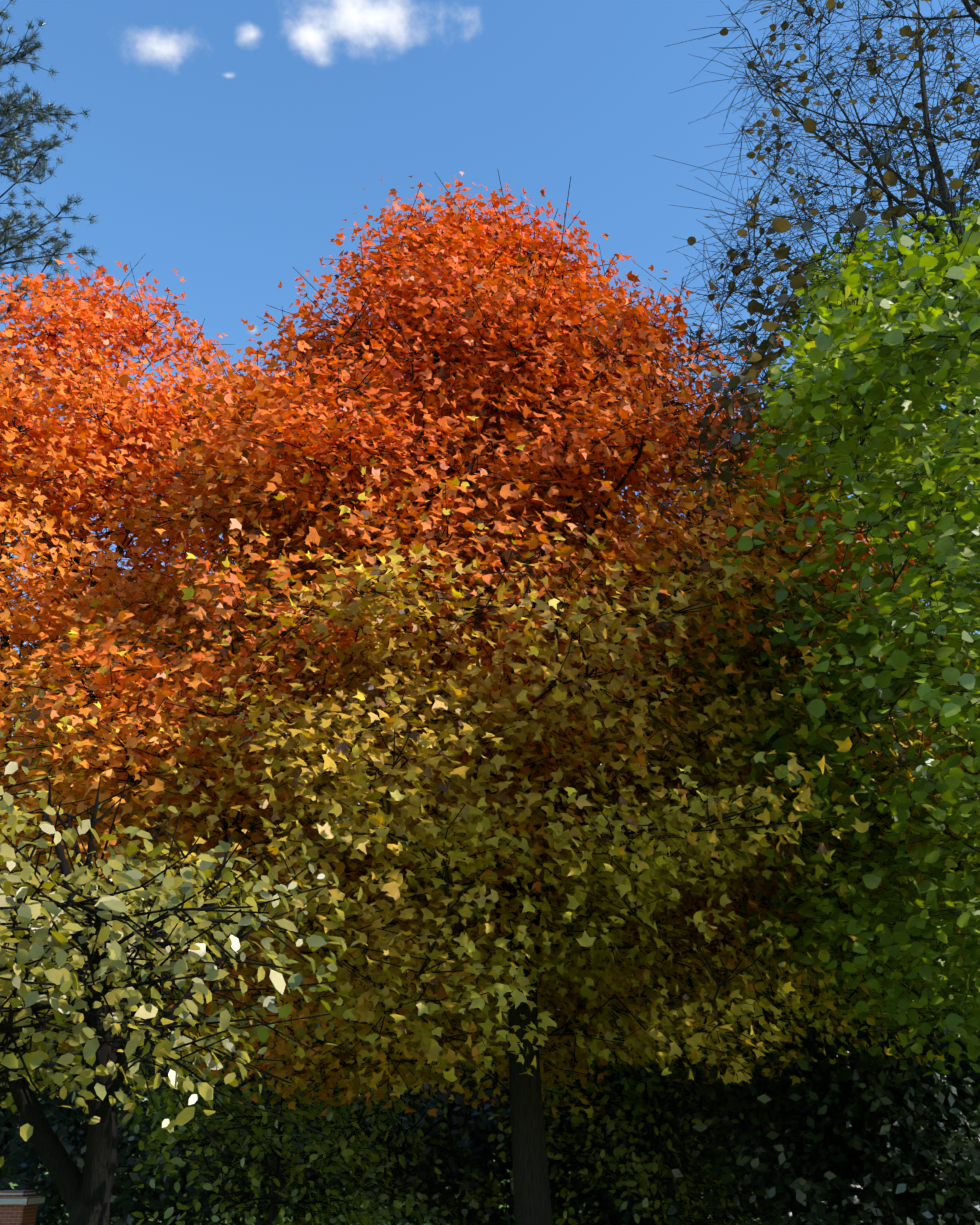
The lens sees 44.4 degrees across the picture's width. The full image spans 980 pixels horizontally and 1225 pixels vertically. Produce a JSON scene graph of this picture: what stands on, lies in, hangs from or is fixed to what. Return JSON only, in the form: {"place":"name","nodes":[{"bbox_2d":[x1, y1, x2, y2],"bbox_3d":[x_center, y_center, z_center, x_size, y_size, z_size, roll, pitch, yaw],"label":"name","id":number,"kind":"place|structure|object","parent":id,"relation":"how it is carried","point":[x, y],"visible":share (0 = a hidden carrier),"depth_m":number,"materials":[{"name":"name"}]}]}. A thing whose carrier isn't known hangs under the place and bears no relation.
{"place":"outdoors","nodes":[
{"label":"outdoors","id":0,"kind":"place"},
{"bbox_2d":[2,1098,49,1159],"bbox_3d":[-9.452,6.912,19.242,4.120,4.060,4.985,0,-25,1],"label":"tree","id":1,"kind":"object","parent":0,"point":[11,1136],"visible":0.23,"depth_m":19.31,"materials":[{"name":"green plant"}]},
{"bbox_2d":[0,977,84,1157],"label":"bush","id":2,"kind":"object","parent":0,"point":[53,1115],"depth_m":29.79,"materials":[{"name":"green plant"}]},
{"bbox_2d":[0,0,122,608],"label":"pine","id":3,"kind":"object","parent":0,"point":[50,108],"depth_m":26.76,"materials":[{"name":"plant"}]},
{"bbox_2d":[193,1057,445,1224],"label":"shrub","id":4,"kind":"object","parent":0,"point":[302,1219],"depth_m":20.02,"materials":[{"name":"green plant"}]},
{"bbox_2d":[1,873,949,1222],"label":"treeline","id":5,"kind":"object","parent":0,"point":[175,1051],"depth_m":55.00,"materials":[{"name":"green plant"}]},
{"bbox_2d":[9,1164,961,1224],"bbox_3d":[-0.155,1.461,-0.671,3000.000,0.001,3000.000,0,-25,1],"label":"ground","id":6,"kind":"structure","parent":0,"point":[388,1222],"depth_m":37.82,"materials":[{"name":"green plant"}]},
{"bbox_2d":[0,1190,44,1224],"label":"brick gatepost","id":7,"kind":"object","parent":6,"relation":"on","point":[18,1207],"visible":1,"depth_m":14.22,"materials":[{"name":"brick"}]},
{"bbox_2d":[0,991,191,1224],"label":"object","id":8,"kind":"object","parent":6,"relation":"on","point":[80,1164],"depth_m":18.60,"materials":[{"name":"green plant"}]},
{"bbox_2d":[0,253,328,1107],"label":"maple tree","id":9,"kind":"object","parent":6,"relation":"on","point":[98,453],"depth_m":17.30,"materials":[{"name":"orange plant"}]},
{"bbox_2d":[0,721,367,1224],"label":"tree","id":10,"kind":"object","parent":6,"relation":"on","point":[55,941],"depth_m":5.90,"materials":[{"name":"green plant"}]},
{"bbox_2d":[0,966,384,1224],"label":"bush","id":11,"kind":"object","parent":6,"relation":"on","point":[164,1201],"depth_m":17.79,"materials":[{"name":"green plant"}]},
{"bbox_2d":[118,1051,302,1224],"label":"shrub","id":12,"kind":"object","parent":6,"relation":"on","point":[132,1112],"depth_m":22.64,"materials":[{"name":"green plant"}]},
{"bbox_2d":[116,945,471,1224],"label":"shrub","id":13,"kind":"object","parent":6,"relation":"on","point":[163,1136],"depth_m":14.96,"materials":[{"name":"green plant"}]},
{"bbox_2d":[139,821,507,1220],"bbox_3d":[-4.122,9.376,27.742,9.192,9.767,9.155,0,-25,1],"label":"bush","id":14,"kind":"object","parent":6,"relation":"on","point":[266,1210],"depth_m":25.12,"materials":[{"name":"green plant"}]},
{"bbox_2d":[256,1075,432,1221],"bbox_3d":[-3.413,11.663,27.088,5.174,5.059,5.960,0,-25,1],"label":"shrub","id":15,"kind":"object","parent":6,"relation":"on","point":[341,1191],"depth_m":26.23,"materials":[{"name":"green plant"}]},
{"bbox_2d":[256,1039,513,1224],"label":"shrub","id":16,"kind":"object","parent":6,"relation":"on","point":[474,1203],"depth_m":17.72,"materials":[{"name":"green plant"}]},
{"bbox_2d":[265,843,649,1224],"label":"bush","id":17,"kind":"object","parent":6,"relation":"on","point":[505,1182],"depth_m":21.58,"materials":[{"name":"green plant"}]},
{"bbox_2d":[0,171,979,1224],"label":"maple tree","id":18,"kind":"object","parent":6,"relation":"on","point":[504,645],"depth_m":10.87,"materials":[{"name":"orange plant"}]},
{"bbox_2d":[351,1000,777,1224],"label":"bush","id":19,"kind":"object","parent":6,"relation":"on","point":[419,1170],"depth_m":18.51,"materials":[{"name":"green plant"}]},
{"bbox_2d":[467,751,958,1224],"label":"bush","id":20,"kind":"object","parent":6,"relation":"on","point":[626,1219],"depth_m":17.38,"materials":[{"name":"green plant"}]},
{"bbox_2d":[606,762,969,1224],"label":"bush","id":21,"kind":"object","parent":6,"relation":"on","point":[751,1219],"depth_m":22.22,"materials":[{"name":"green plant"}]},
{"bbox_2d":[754,1004,979,1224],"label":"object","id":22,"kind":"object","parent":6,"relation":"on","point":[850,1149],"depth_m":14.96,"materials":[{"name":"green plant"}]},
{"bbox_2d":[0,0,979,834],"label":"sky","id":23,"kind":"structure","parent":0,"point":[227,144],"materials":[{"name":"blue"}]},
{"bbox_2d":[499,1090,672,1212],"bbox_3d":[2.080,12.180,27.811,5.059,4.717,4.783,0,-25,1],"label":"shrub","id":24,"kind":"object","parent":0,"point":[554,1179],"depth_m":27.23,"materials":[{"name":"green plant"}]},
{"bbox_2d":[487,987,782,1224],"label":"shrub","id":25,"kind":"object","parent":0,"point":[633,1093],"depth_m":16.07,"materials":[{"name":"green plant"}]},
{"bbox_2d":[608,1106,756,1223],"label":"shrub","id":26,"kind":"object","parent":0,"point":[686,1201],"depth_m":23.85,"materials":[{"name":"green plant"}]},
{"bbox_2d":[610,0,979,1086],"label":"green tree","id":27,"kind":"object","parent":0,"point":[811,410],"depth_m":10.09,"materials":[{"name":"green plant"}]},
{"bbox_2d":[652,896,979,1224],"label":"bush","id":28,"kind":"object","parent":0,"point":[802,1187],"depth_m":14.10,"materials":[{"name":"green plant"}]},
{"bbox_2d":[772,631,979,1224],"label":"bush","id":29,"kind":"object","parent":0,"point":[961,1183],"depth_m":16.48,"materials":[{"name":"green plant"}]},
{"bbox_2d":[816,1036,974,1221],"bbox_3d":[7.242,9.239,20.948,5.066,4.378,5.064,0,-25,1],"label":"shrub","id":30,"kind":"object","parent":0,"point":[899,1167],"depth_m":20.00,"materials":[{"name":"green plant"}]},
{"label":"road","id":31,"kind":"structure","parent":0,"visible":0},
{"bbox_2d":[0,1182,54,1224],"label":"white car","id":32,"kind":"object","parent":31,"relation":"on","point":[2,1184],"depth_m":22.35,"materials":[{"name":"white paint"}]}
]}

